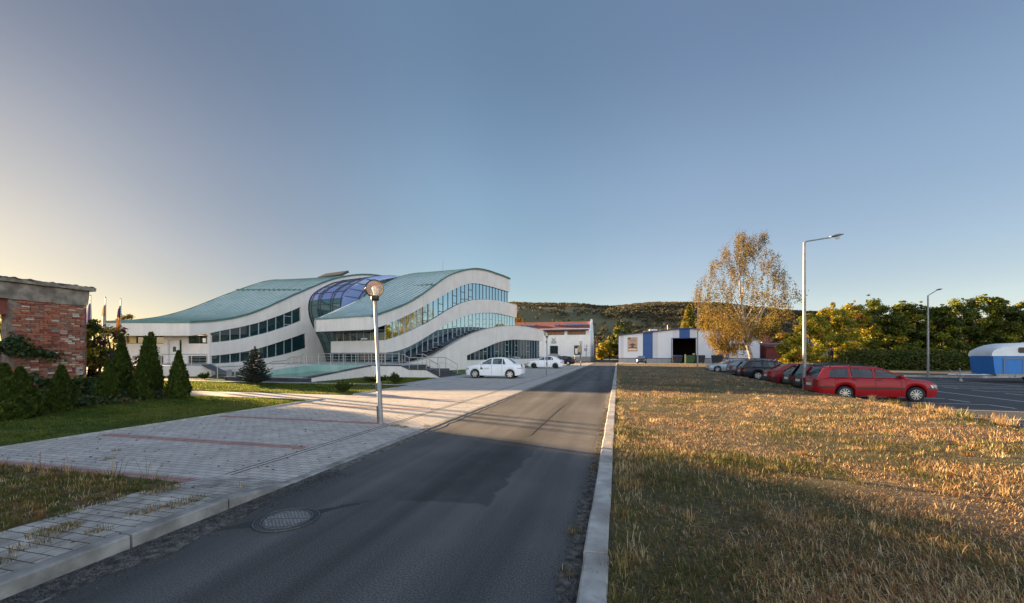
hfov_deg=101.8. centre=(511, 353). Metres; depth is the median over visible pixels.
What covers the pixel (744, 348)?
window
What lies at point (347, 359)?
window
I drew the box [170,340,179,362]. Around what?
door
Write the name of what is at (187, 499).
joint weed
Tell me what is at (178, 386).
thuja
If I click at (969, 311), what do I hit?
broadleaf tree
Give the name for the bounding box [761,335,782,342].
house
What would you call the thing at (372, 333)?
window
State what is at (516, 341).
window
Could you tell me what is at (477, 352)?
window
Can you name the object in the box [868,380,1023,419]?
parking markings
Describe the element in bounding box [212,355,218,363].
window
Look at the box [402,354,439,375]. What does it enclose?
handrail
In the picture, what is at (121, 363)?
thuja
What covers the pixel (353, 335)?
window
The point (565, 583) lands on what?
road grit
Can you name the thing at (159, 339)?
window
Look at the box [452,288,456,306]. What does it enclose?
window
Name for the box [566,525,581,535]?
joint weed
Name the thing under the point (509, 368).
parked car
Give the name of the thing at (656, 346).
metal hall
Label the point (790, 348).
broadleaf tree
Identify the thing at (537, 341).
window
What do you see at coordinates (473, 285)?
window
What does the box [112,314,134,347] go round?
broadleaf tree
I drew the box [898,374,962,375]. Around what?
verge
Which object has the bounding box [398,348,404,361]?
window
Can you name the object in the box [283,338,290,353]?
window
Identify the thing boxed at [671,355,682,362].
waste container
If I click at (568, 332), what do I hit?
window
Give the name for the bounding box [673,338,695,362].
doorway
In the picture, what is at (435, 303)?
window
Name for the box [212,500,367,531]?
road seam
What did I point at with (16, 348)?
climbing vine
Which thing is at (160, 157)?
sky
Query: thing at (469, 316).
window
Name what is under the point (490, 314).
window
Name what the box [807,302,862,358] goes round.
broadleaf tree
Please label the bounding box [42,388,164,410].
bed plants
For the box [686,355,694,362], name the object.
waste container
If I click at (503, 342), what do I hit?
window
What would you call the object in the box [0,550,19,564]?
joint weed
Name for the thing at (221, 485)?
pavement
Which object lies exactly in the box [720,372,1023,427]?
car park
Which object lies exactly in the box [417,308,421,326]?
window
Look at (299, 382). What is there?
footpath
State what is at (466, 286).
window
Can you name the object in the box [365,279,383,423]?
globe lamp
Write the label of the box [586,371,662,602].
kerb grass
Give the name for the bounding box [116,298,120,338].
flagpole
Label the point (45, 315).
ruined building
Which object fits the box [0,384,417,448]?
lawn edging
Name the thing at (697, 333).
street lamp
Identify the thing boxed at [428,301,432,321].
window
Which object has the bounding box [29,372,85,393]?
leafy bush
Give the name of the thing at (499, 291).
window
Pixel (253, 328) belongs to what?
window
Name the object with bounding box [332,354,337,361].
window
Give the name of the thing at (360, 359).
window
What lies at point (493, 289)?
window
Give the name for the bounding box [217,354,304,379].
handrail
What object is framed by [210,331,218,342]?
window
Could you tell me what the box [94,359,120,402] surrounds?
thuja
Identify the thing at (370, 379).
pine shrub
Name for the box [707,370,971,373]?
road
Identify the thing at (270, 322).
window
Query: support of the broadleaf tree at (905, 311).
on the ground at (890, 370)
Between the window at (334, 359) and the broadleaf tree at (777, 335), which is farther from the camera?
the broadleaf tree at (777, 335)
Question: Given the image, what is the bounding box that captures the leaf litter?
[1,401,474,542]
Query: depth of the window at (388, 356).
41.87 m
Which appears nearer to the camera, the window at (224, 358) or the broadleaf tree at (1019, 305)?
the window at (224, 358)
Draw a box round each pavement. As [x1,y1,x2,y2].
[0,363,591,480]
[0,475,283,575]
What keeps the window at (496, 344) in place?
in the office building at (463, 318)
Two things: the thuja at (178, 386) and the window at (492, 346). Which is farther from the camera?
the window at (492, 346)
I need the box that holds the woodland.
[508,301,1021,356]
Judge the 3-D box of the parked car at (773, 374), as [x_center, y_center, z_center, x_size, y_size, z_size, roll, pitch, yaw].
[18.504,1.299,26.358,4.436,1.402,1.924,0,0,14]
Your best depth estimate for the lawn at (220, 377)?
29.77 m
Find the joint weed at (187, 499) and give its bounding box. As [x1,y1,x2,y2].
[160,493,206,508]
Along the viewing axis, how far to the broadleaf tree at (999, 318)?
54.04 m
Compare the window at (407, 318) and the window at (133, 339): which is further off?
the window at (407, 318)
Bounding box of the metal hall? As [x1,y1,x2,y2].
[617,325,761,362]
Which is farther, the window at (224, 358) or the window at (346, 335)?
the window at (346, 335)
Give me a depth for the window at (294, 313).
48.05 m
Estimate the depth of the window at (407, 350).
44.36 m
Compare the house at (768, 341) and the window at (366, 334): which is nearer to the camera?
the window at (366, 334)
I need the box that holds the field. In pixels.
[607,363,1023,602]
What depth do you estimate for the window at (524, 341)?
61.25 m
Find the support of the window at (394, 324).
in the office building at (463, 318)
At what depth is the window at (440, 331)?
49.31 m
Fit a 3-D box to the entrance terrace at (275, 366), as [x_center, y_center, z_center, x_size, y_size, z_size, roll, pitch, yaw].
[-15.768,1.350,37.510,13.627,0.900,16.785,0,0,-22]
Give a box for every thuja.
[0,362,45,420]
[43,364,78,411]
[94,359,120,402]
[111,333,132,388]
[126,361,157,399]
[133,331,164,391]
[163,350,192,399]
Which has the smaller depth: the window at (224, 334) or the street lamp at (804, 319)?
the street lamp at (804, 319)
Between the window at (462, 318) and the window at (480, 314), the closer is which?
the window at (462, 318)
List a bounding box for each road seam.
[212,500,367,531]
[529,405,563,434]
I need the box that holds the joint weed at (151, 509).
[119,501,170,516]
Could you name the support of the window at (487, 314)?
in the office building at (463, 318)
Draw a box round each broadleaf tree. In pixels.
[92,320,114,356]
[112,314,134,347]
[515,309,522,322]
[596,340,617,359]
[607,320,632,354]
[690,318,713,328]
[750,313,787,342]
[774,332,814,362]
[792,313,835,362]
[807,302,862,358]
[830,300,876,360]
[853,294,896,351]
[865,309,911,354]
[876,300,933,357]
[904,301,950,350]
[908,304,970,355]
[938,298,1004,354]
[951,293,1023,347]
[971,300,1023,346]
[994,301,1023,343]
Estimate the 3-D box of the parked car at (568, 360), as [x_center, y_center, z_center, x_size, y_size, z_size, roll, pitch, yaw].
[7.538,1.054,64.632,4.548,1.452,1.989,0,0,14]
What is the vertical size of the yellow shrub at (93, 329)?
3.462 m
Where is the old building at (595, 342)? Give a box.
[594,341,596,359]
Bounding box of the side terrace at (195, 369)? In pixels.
[133,363,235,375]
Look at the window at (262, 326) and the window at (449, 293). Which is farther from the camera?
the window at (449, 293)
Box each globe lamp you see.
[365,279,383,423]
[544,331,549,374]
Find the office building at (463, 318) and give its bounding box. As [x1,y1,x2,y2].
[106,268,543,371]
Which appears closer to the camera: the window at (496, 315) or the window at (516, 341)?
the window at (516, 341)
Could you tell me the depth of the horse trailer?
28.75 m
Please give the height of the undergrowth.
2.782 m
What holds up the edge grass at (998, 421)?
on the field
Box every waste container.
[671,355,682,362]
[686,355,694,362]
[694,355,704,362]
[711,355,722,363]
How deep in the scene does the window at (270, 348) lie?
45.50 m
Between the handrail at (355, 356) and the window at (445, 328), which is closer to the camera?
the handrail at (355, 356)
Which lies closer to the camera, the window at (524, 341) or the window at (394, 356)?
the window at (394, 356)
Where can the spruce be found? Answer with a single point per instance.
(253, 374)
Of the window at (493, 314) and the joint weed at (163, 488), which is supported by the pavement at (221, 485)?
the joint weed at (163, 488)
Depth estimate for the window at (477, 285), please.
56.44 m
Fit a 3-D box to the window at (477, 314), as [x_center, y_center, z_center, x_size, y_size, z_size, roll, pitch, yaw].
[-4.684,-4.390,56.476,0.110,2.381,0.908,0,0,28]
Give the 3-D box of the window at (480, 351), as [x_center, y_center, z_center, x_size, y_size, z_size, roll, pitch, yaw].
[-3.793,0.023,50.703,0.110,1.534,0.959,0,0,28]
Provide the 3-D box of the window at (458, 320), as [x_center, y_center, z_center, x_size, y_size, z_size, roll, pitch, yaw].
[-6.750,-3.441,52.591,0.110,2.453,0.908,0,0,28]
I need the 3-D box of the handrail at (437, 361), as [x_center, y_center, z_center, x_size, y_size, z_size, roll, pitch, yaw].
[-6.011,0.861,34.541,3.206,1.777,0.068,0,0,14]
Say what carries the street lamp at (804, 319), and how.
on the field
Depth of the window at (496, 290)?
60.97 m
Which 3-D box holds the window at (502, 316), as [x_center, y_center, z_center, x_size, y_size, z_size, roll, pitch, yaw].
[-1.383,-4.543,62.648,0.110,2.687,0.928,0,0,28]
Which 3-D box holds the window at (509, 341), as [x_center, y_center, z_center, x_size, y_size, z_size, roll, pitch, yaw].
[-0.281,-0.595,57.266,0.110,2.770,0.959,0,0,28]
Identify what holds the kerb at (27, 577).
on the ground at (890, 370)
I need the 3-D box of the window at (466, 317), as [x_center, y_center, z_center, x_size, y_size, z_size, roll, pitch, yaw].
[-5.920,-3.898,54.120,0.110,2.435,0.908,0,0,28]
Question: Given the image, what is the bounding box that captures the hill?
[97,305,966,358]
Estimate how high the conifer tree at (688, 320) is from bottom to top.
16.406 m
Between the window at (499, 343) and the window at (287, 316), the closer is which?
the window at (287, 316)
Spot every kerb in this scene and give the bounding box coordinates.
[0,363,592,599]
[576,363,616,602]
[904,375,1021,377]
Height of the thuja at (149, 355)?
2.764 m
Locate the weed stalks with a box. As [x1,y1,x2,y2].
[0,446,173,477]
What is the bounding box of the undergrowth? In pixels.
[815,348,970,370]
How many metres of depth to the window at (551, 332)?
97.77 m
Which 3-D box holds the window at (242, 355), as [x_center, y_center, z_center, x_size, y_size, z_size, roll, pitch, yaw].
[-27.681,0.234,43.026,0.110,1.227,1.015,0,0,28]
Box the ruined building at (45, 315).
[0,276,95,387]
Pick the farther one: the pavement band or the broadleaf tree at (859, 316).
the broadleaf tree at (859, 316)
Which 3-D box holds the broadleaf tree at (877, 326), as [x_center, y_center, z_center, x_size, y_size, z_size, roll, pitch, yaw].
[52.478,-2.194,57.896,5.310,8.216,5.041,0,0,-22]
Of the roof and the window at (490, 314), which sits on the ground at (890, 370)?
the roof
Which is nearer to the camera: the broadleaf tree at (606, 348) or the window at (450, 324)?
the window at (450, 324)
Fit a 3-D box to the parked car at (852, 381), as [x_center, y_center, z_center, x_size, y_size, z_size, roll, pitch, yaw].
[15.562,1.230,18.283,4.470,1.540,1.975,0,0,14]
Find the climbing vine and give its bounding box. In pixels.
[0,332,66,362]
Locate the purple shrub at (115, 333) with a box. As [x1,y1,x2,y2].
[87,324,136,376]
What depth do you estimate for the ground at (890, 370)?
49.02 m
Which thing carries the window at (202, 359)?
in the office building at (463, 318)
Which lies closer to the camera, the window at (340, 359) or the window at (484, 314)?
the window at (340, 359)
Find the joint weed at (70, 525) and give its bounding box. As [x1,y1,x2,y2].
[21,518,87,539]
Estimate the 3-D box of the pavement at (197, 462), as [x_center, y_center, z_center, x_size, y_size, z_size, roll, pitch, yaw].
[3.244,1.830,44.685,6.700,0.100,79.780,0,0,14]
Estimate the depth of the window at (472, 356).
49.04 m
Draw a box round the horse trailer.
[947,342,1023,381]
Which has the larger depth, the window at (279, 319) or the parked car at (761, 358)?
the window at (279, 319)
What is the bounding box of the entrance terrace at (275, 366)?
[255,362,422,376]
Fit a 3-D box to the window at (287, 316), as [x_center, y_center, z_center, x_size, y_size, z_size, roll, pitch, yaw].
[-25.462,-3.989,47.198,0.110,2.038,0.985,0,0,28]
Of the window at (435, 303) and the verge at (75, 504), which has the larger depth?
the window at (435, 303)
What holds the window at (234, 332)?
in the office building at (463, 318)
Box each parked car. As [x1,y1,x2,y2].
[466,357,524,378]
[527,356,563,368]
[558,356,574,364]
[637,356,646,363]
[706,359,740,371]
[726,360,744,375]
[736,359,783,379]
[744,358,774,360]
[762,363,800,385]
[782,364,800,385]
[791,362,858,387]
[801,364,936,401]
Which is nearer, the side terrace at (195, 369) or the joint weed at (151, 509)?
the joint weed at (151, 509)
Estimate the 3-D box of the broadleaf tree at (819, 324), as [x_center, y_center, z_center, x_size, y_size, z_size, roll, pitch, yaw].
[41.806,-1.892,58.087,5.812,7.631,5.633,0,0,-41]
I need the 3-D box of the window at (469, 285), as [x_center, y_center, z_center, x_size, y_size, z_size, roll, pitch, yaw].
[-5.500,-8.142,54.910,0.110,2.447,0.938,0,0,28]
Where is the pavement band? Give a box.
[0,396,462,482]
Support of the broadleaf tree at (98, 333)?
on the ground at (890, 370)
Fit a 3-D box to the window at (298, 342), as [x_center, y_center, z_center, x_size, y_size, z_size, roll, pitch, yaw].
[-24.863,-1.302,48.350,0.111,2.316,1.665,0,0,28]
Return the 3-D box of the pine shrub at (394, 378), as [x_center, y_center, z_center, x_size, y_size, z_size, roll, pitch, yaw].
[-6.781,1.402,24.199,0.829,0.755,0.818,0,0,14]
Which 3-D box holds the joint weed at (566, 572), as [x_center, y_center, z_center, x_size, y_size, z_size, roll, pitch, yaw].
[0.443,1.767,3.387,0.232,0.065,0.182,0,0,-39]
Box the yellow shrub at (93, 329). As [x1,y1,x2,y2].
[87,319,114,376]
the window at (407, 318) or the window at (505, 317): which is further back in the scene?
the window at (505, 317)
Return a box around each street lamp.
[697,299,709,368]
[802,234,842,389]
[927,289,940,377]
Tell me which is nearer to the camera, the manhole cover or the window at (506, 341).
the manhole cover
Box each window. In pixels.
[127,336,136,343]
[137,336,143,343]
[155,336,162,343]
[189,336,198,343]
[189,356,198,363]
[199,336,206,343]
[199,356,205,363]
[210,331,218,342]
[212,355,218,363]
[219,329,229,341]
[219,354,229,363]
[229,327,238,340]
[229,353,238,362]
[239,325,248,338]
[239,351,248,361]
[249,323,257,336]
[258,320,266,334]
[258,346,266,358]
[267,317,274,332]
[267,344,274,357]
[275,314,282,329]
[275,341,283,355]
[283,311,291,326]
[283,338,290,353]
[291,308,298,323]
[291,334,304,351]
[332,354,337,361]
[337,332,342,340]
[338,354,344,361]
[343,332,349,340]
[345,354,350,361]
[350,332,356,340]
[351,354,357,361]
[357,332,362,340]
[358,354,363,361]
[363,331,369,340]
[364,354,370,362]
[370,331,374,340]
[378,331,383,339]
[384,322,391,339]
[384,352,391,361]
[392,320,397,337]
[392,351,397,361]
[398,317,404,335]
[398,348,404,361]
[405,314,410,332]
[405,346,410,361]
[411,310,416,329]
[411,343,416,356]
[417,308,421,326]
[417,340,421,354]
[422,304,427,324]
[422,336,427,351]
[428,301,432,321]
[428,333,432,350]
[433,299,437,318]
[433,330,437,347]
[438,296,442,315]
[438,327,442,345]
[443,293,447,311]
[443,324,447,342]
[448,291,451,308]
[448,322,451,340]
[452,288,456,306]
[452,320,456,337]
[457,286,460,304]
[457,318,460,335]
[461,285,464,302]
[461,316,464,334]
[465,284,468,301]
[465,315,467,332]
[468,283,471,300]
[468,314,471,330]
[470,352,474,359]
[472,283,475,299]
[472,314,475,329]
[475,350,478,359]
[476,284,478,299]
[476,313,479,329]
[479,284,482,299]
[479,313,482,329]
[479,349,482,359]
[483,285,485,298]
[483,313,485,328]
[483,347,486,359]
[486,286,488,299]
[486,313,488,327]
[487,345,490,358]
[489,286,491,299]
[489,313,492,326]
[491,344,493,357]
[492,287,494,299]
[492,313,494,326]
[494,342,497,357]
[495,288,497,300]
[495,313,497,325]
[498,289,500,300]
[498,314,501,325]
[498,341,501,356]
[501,290,503,301]
[501,315,503,325]
[502,341,504,356]
[504,291,506,301]
[504,315,506,325]
[505,340,508,357]
[508,340,511,357]
[512,340,514,358]
[515,340,517,358]
[518,340,520,358]
[521,340,522,358]
[523,340,525,358]
[526,340,528,358]
[529,340,531,358]
[532,340,533,358]
[534,340,536,358]
[537,341,538,358]
[547,331,563,334]
[550,346,557,353]
[567,331,585,334]
[574,345,581,354]
[734,344,746,350]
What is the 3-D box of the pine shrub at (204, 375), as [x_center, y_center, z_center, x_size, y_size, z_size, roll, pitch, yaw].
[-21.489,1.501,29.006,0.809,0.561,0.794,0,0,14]
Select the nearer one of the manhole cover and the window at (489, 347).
the manhole cover
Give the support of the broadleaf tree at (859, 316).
on the ground at (890, 370)
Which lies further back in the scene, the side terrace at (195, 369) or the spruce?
the side terrace at (195, 369)
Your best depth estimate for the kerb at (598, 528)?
3.94 m
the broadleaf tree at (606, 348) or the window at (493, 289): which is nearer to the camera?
the window at (493, 289)
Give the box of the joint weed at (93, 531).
[84,523,113,534]
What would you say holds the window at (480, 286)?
in the office building at (463, 318)
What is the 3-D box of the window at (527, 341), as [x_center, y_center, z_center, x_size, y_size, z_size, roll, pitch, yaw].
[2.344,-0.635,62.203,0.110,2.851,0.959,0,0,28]
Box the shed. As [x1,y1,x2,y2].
[761,343,781,359]
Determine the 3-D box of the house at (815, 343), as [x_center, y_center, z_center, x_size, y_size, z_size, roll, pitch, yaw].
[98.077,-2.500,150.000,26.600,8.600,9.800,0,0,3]
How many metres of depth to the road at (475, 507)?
4.24 m
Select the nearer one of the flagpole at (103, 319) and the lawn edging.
the lawn edging
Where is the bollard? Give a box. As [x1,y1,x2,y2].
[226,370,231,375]
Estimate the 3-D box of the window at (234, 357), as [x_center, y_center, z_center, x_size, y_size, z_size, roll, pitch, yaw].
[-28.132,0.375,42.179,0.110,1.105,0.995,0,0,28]
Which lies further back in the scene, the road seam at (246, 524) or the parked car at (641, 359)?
the parked car at (641, 359)
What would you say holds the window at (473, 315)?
in the office building at (463, 318)
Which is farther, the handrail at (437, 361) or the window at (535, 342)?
the window at (535, 342)
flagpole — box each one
[87,295,91,339]
[100,297,105,337]
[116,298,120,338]
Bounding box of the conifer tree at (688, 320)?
[680,303,696,327]
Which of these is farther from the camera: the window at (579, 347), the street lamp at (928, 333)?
the window at (579, 347)
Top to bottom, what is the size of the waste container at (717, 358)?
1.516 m
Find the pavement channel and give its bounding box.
[224,368,570,474]
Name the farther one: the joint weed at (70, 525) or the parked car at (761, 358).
the parked car at (761, 358)
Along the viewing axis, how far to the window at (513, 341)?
58.19 m
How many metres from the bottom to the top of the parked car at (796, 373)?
1.570 m
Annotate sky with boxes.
[0,0,1023,348]
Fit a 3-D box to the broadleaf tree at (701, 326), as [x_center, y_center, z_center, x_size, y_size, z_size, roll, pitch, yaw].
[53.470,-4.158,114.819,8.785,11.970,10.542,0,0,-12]
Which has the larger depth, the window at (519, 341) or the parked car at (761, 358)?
the window at (519, 341)
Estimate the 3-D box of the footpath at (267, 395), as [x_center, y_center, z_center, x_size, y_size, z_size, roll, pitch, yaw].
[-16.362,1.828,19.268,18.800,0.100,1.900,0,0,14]
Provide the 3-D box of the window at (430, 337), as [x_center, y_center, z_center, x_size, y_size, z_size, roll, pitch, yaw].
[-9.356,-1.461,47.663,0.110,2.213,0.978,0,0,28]
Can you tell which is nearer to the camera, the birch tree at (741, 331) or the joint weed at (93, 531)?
the joint weed at (93, 531)
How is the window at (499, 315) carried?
in the office building at (463, 318)
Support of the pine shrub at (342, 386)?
on the lawn at (288, 391)
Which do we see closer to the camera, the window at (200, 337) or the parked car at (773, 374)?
the parked car at (773, 374)
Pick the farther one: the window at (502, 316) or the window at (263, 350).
the window at (502, 316)
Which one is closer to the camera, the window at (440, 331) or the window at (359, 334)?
the window at (359, 334)
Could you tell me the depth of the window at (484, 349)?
51.57 m
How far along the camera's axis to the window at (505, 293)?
63.38 m
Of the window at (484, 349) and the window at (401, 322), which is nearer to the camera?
the window at (401, 322)
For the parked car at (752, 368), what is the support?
on the car park
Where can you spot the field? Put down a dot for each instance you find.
(878, 486)
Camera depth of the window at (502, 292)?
62.56 m
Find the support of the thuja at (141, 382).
on the planting bed
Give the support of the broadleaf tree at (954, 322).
on the ground at (890, 370)
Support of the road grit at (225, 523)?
on the road at (475, 507)
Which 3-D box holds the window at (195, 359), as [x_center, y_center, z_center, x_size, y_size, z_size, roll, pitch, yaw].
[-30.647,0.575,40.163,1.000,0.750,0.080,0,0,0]
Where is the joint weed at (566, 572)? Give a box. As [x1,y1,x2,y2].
[553,562,576,579]
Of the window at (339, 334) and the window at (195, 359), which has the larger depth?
the window at (339, 334)
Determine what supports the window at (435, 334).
in the office building at (463, 318)
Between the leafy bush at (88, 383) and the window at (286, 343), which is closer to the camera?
the leafy bush at (88, 383)
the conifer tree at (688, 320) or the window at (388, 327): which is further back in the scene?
the conifer tree at (688, 320)
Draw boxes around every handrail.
[161,354,206,365]
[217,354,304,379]
[306,353,399,364]
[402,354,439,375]
[422,353,457,373]
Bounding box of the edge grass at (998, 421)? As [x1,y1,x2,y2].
[869,395,1020,427]
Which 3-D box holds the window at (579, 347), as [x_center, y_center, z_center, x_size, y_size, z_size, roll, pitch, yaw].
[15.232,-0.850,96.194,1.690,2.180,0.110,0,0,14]
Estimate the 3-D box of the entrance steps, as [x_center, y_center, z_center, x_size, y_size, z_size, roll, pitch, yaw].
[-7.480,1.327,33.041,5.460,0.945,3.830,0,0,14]
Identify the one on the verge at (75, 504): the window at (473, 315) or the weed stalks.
the weed stalks
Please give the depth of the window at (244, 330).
42.95 m
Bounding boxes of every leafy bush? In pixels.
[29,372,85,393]
[38,387,47,395]
[71,374,98,394]
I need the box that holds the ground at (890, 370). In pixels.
[87,359,970,533]
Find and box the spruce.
[235,346,273,384]
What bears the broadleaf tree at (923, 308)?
on the ground at (890, 370)
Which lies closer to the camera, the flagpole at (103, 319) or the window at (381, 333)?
the flagpole at (103, 319)
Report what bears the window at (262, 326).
in the office building at (463, 318)
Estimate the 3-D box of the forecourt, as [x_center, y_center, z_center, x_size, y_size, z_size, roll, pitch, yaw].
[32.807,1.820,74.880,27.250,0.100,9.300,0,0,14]
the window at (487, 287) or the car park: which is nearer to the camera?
the car park
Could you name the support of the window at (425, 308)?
in the office building at (463, 318)
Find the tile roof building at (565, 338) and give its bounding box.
[515,319,593,361]
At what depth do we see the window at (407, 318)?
44.36 m
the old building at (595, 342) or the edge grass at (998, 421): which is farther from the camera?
the old building at (595, 342)
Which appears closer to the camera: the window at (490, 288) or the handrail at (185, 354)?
the handrail at (185, 354)
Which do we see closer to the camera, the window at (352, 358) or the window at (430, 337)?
the window at (352, 358)
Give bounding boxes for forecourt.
[633,363,714,363]
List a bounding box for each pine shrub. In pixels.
[196,371,211,378]
[332,378,353,391]
[363,374,387,381]
[387,372,402,383]
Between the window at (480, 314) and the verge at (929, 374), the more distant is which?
the window at (480, 314)
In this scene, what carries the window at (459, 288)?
in the office building at (463, 318)
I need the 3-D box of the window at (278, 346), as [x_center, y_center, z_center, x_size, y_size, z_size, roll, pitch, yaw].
[-25.908,-0.621,46.360,0.110,1.868,1.005,0,0,28]
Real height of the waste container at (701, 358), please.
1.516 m
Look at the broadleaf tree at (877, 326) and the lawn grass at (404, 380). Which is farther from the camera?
the broadleaf tree at (877, 326)
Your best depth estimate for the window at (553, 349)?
97.53 m
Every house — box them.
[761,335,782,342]
[806,335,829,356]
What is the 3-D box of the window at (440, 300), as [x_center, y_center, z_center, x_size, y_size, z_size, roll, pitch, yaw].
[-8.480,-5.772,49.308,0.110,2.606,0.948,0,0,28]
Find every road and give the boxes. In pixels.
[43,359,615,602]
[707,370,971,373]
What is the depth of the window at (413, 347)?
45.29 m
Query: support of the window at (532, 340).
in the office building at (463, 318)
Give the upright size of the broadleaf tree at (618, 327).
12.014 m
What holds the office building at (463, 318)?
on the ground at (890, 370)
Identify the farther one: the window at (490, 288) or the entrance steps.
the window at (490, 288)
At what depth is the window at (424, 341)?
46.90 m
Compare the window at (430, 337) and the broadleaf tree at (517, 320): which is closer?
the window at (430, 337)
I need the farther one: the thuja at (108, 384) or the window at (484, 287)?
the window at (484, 287)
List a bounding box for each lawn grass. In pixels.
[311,376,433,383]
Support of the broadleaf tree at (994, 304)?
on the ground at (890, 370)
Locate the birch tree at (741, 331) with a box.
[688,228,808,358]
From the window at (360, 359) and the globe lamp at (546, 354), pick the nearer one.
the globe lamp at (546, 354)
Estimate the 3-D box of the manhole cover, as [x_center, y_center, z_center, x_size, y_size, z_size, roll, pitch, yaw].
[-2.436,1.788,4.508,0.656,0.012,0.656,0,0,-3]
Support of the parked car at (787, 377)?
on the car park
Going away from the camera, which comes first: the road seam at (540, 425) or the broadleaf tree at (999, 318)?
the road seam at (540, 425)
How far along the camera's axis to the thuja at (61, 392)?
12.65 m
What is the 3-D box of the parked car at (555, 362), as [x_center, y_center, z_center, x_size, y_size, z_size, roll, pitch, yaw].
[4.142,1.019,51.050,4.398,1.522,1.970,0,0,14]
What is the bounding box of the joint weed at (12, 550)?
[1,533,62,552]
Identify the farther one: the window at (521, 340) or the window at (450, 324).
the window at (521, 340)
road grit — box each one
[0,382,547,602]
[555,373,613,602]
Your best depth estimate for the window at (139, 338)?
40.17 m
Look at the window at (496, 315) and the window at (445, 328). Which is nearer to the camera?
the window at (445, 328)
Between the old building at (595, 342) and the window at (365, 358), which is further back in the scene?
the old building at (595, 342)
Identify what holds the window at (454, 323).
in the office building at (463, 318)
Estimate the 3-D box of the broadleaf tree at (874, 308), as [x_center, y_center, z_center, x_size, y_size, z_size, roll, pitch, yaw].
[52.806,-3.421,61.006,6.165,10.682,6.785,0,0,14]
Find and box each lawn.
[0,396,293,445]
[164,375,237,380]
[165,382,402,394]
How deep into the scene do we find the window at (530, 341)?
63.05 m
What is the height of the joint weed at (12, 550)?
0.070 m
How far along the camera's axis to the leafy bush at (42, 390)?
13.61 m
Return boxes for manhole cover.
[252,507,319,531]
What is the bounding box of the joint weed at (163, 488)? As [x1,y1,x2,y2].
[139,481,182,495]
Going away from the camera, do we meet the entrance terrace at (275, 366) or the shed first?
the entrance terrace at (275, 366)
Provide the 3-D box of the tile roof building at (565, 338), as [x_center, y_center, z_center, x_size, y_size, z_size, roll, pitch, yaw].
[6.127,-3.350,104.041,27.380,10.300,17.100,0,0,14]
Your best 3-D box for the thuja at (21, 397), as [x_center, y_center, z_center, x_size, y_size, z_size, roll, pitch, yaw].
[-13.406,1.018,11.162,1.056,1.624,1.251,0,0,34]
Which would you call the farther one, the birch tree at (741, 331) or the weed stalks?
the birch tree at (741, 331)
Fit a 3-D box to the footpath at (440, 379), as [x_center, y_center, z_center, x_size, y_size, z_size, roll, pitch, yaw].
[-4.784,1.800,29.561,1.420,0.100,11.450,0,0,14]
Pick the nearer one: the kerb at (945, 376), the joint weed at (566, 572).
the joint weed at (566, 572)
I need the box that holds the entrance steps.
[374,365,458,377]
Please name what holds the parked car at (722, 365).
on the road at (912, 372)
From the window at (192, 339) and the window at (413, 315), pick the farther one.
the window at (413, 315)
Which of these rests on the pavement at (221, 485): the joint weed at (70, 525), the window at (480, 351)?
the joint weed at (70, 525)
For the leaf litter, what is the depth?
7.26 m
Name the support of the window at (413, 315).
in the office building at (463, 318)
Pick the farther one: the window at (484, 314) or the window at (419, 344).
the window at (484, 314)
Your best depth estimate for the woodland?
327.54 m
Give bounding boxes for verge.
[0,465,175,530]
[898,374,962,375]
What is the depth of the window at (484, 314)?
58.03 m
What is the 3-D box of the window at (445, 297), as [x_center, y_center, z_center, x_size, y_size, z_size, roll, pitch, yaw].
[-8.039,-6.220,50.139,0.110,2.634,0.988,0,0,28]
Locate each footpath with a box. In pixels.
[167,380,412,384]
[190,391,346,399]
[403,374,470,383]

